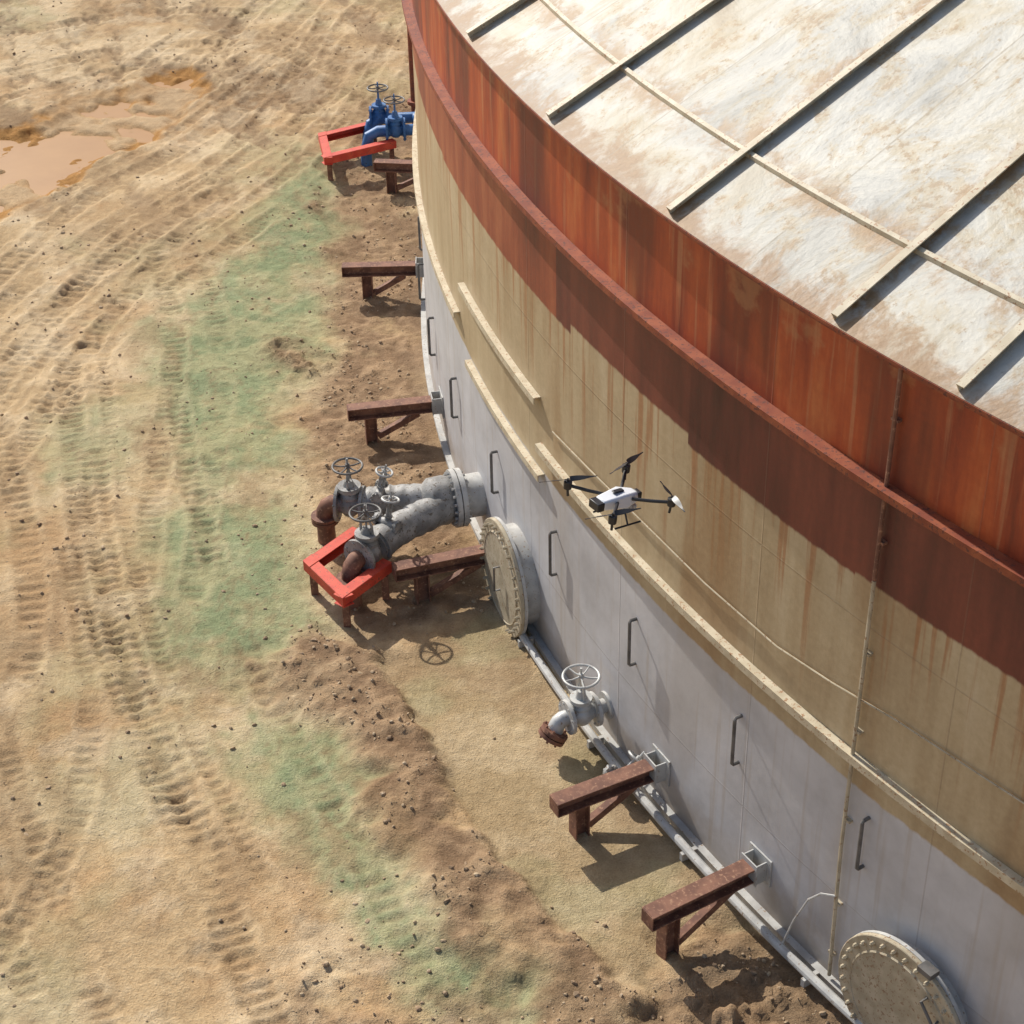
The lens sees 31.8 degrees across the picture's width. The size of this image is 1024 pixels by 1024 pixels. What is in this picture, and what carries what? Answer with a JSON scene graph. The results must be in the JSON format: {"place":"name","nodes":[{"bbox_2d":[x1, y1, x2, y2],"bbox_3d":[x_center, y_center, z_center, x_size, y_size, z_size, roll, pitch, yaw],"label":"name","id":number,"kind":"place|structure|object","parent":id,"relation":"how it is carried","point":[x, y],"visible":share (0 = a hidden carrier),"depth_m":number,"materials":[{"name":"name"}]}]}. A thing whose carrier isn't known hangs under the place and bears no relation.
{"place":"outdoors","nodes":[
{"label":"outdoors","id":0,"kind":"place"},
{"bbox_2d":[0,0,852,1023],"bbox_3d":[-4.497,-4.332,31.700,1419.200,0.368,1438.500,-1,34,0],"label":"ground","id":1,"kind":"structure","parent":0,"point":[140,896],"depth_m":22.81,"materials":[{"name":"beige soil"}]},
{"bbox_2d":[0,79,193,211],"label":"puddle","id":2,"kind":"object","parent":1,"relation":"on","point":[43,167],"visible":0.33,"depth_m":36.43,"materials":[{"name":"liquid"}]},
{"bbox_2d":[311,457,365,544],"bbox_3d":[-2.351,-0.107,24.339,0.774,1.476,0.510,3,34,6],"label":"gate valve","id":3,"kind":"object","parent":1,"relation":"on","point":[344,499],"visible":0.93,"depth_m":24.18,"materials":[{"name":"metal"}]},
{"bbox_2d":[303,526,391,627],"bbox_3d":[-2.108,0.893,23.486,1.022,0.603,1.295,22,41,31],"label":"red guard frame","id":4,"kind":"object","parent":1,"relation":"on","point":[332,586],"visible":0.95,"depth_m":23.18,"materials":[{"name":"paint"}]},
{"bbox_2d":[318,122,396,180],"bbox_3d":[-3.117,-7.041,35.264,1.776,0.603,1.233,-20,38,-25],"label":"red guard frame","id":5,"kind":"object","parent":1,"relation":"on","point":[327,155],"visible":0.91,"depth_m":34.86,"materials":[{"name":"paint"}]},
{"bbox_2d":[336,503,392,608],"bbox_3d":[-1.971,0.598,23.279,0.510,1.473,0.774,22,40,30],"label":"gate valve","id":6,"kind":"object","parent":1,"relation":"on","point":[362,551],"visible":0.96,"depth_m":23.15,"materials":[{"name":"metal"}]},
{"bbox_2d":[341,257,423,299],"bbox_3d":[-2.167,-3.937,30.587,1.410,0.820,0.360,-1,34,0],"label":"steel pipe support","id":7,"kind":"object","parent":1,"relation":"on","point":[366,272],"visible":0.79,"depth_m":30.47,"materials":[{"name":"brown metal"}]},
{"bbox_2d":[361,82,414,166],"bbox_3d":[-1.946,-7.570,35.314,2.140,1.540,1.235,5,34,9],"label":"blue valve manifold","id":8,"kind":"object","parent":1,"relation":"on","point":[395,125],"visible":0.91,"depth_m":35.06,"materials":[{"name":"paint"}]},
{"bbox_2d":[346,386,443,444],"bbox_3d":[-1.730,-1.364,26.763,1.410,0.820,0.360,-7,34,-8],"label":"steel pipe support","id":9,"kind":"object","parent":1,"relation":"on","point":[409,409],"visible":1,"depth_m":26.64,"materials":[{"name":"brown metal"}]},
{"bbox_2d":[373,158,418,193],"bbox_3d":[-1.904,-6.359,34.163,1.410,0.820,0.360,4,34,7],"label":"steel pipe support","id":10,"kind":"object","parent":1,"relation":"on","point":[391,168],"visible":0.45,"depth_m":34.10,"materials":[{"name":"brown metal"}]},
{"bbox_2d":[407,29,414,123],"bbox_3d":[-1.659,-10.951,34.092,0.990,8.500,0.320,-1,34,0],"label":"standpipe","id":11,"kind":"object","parent":1,"relation":"on","point":[411,101],"visible":0.37,"depth_m":35.58,"materials":[{"name":"red metal"}]},
{"bbox_2d":[0,1,829,1023],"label":"rubble","id":12,"kind":"object","parent":1,"relation":"on","point":[438,949],"visible":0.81,"depth_m":22.64,"materials":[{"name":"brown soil"}]},
{"bbox_2d":[391,545,484,604],"bbox_3d":[-0.803,0.817,23.504,1.510,0.820,0.360,-11,35,-14],"label":"steel pipe support","id":13,"kind":"object","parent":1,"relation":"on","point":[464,562],"visible":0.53,"depth_m":23.37,"materials":[{"name":"brown metal"}]},
{"bbox_2d":[549,743,670,840],"bbox_3d":[1.065,3.192,19.927,1.370,0.820,0.360,-17,37,-22],"label":"steel pipe support","id":14,"kind":"object","parent":1,"relation":"on","point":[614,788],"visible":1,"depth_m":19.84,"materials":[{"name":"brown metal"}]},
{"bbox_2d":[641,841,771,960],"bbox_3d":[1.971,4.088,18.500,1.430,0.900,0.360,-19,38,-25],"label":"steel pipe support","id":15,"kind":"object","parent":1,"relation":"on","point":[708,896],"visible":1,"depth_m":18.39,"materials":[{"name":"brown metal"}]},
{"bbox_2d":[401,0,1023,1023],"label":"storage tank","id":16,"kind":"object","parent":1,"relation":"on","point":[745,278],"visible":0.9,"depth_m":16.81,"materials":[{"name":"metal"}]},
{"bbox_2d":[358,468,486,559],"bbox_3d":[-1.170,0.028,23.987,1.745,0.800,1.407,-7,34,-8],"label":"pipe manifold","id":17,"kind":"object","parent":16,"relation":"attached to","point":[456,497],"visible":0.89,"depth_m":23.97,"materials":[{"name":"grey metal"}]},
{"bbox_2d":[370,464,393,504],"bbox_3d":[-1.724,-0.414,24.041,0.297,0.528,0.410,3,34,6],"label":"bleed valve","id":18,"kind":"object","parent":17,"relation":"on","point":[381,482],"visible":0.99,"depth_m":24.00,"materials":[{"name":"metal"}]},
{"bbox_2d":[372,491,403,533],"bbox_3d":[-1.595,-0.030,23.472,0.410,0.528,0.297,22,40,30],"label":"bleed valve","id":19,"kind":"object","parent":17,"relation":"on","point":[387,520],"visible":0.96,"depth_m":23.45,"materials":[{"name":"metal"}]},
{"bbox_2d":[479,516,540,637],"bbox_3d":[-0.045,0.817,22.925,0.414,1.560,1.560,-12,35,-15],"label":"tank manhole cover","id":20,"kind":"object","parent":16,"relation":"attached to","point":[511,576],"visible":1,"depth_m":22.53,"materials":[{"name":"metal"}]},
{"bbox_2d":[538,663,613,747],"bbox_3d":[0.711,2.229,20.822,0.876,1.013,0.452,-15,36,-20],"label":"gate valve","id":21,"kind":"object","parent":16,"relation":"attached to","point":[584,707],"visible":1,"depth_m":20.80,"materials":[{"name":"metal"}]},
{"bbox_2d":[603,750,645,773],"bbox_3d":[1.315,2.907,20.361,0.444,0.418,0.410,-16,37,-21],"label":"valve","id":22,"kind":"object","parent":16,"relation":"attached to","point":[612,766],"visible":0.38,"depth_m":20.43,"materials":[{"name":"metal"}]},
{"bbox_2d":[838,930,968,1023],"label":"tank manhole cover","id":23,"kind":"object","parent":16,"relation":"attached to","point":[885,978],"visible":1,"depth_m":16.79,"materials":[{"name":"metal"}]},
{"bbox_2d":[539,452,684,530],"bbox_3d":[0.816,-0.104,15.637,1.096,0.378,1.065,-11,35,-14],"label":"quadcopter drone","id":24,"kind":"object","parent":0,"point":[622,499],"visible":1,"depth_m":15.56,"materials":[{"name":"white plastic"}]}
]}

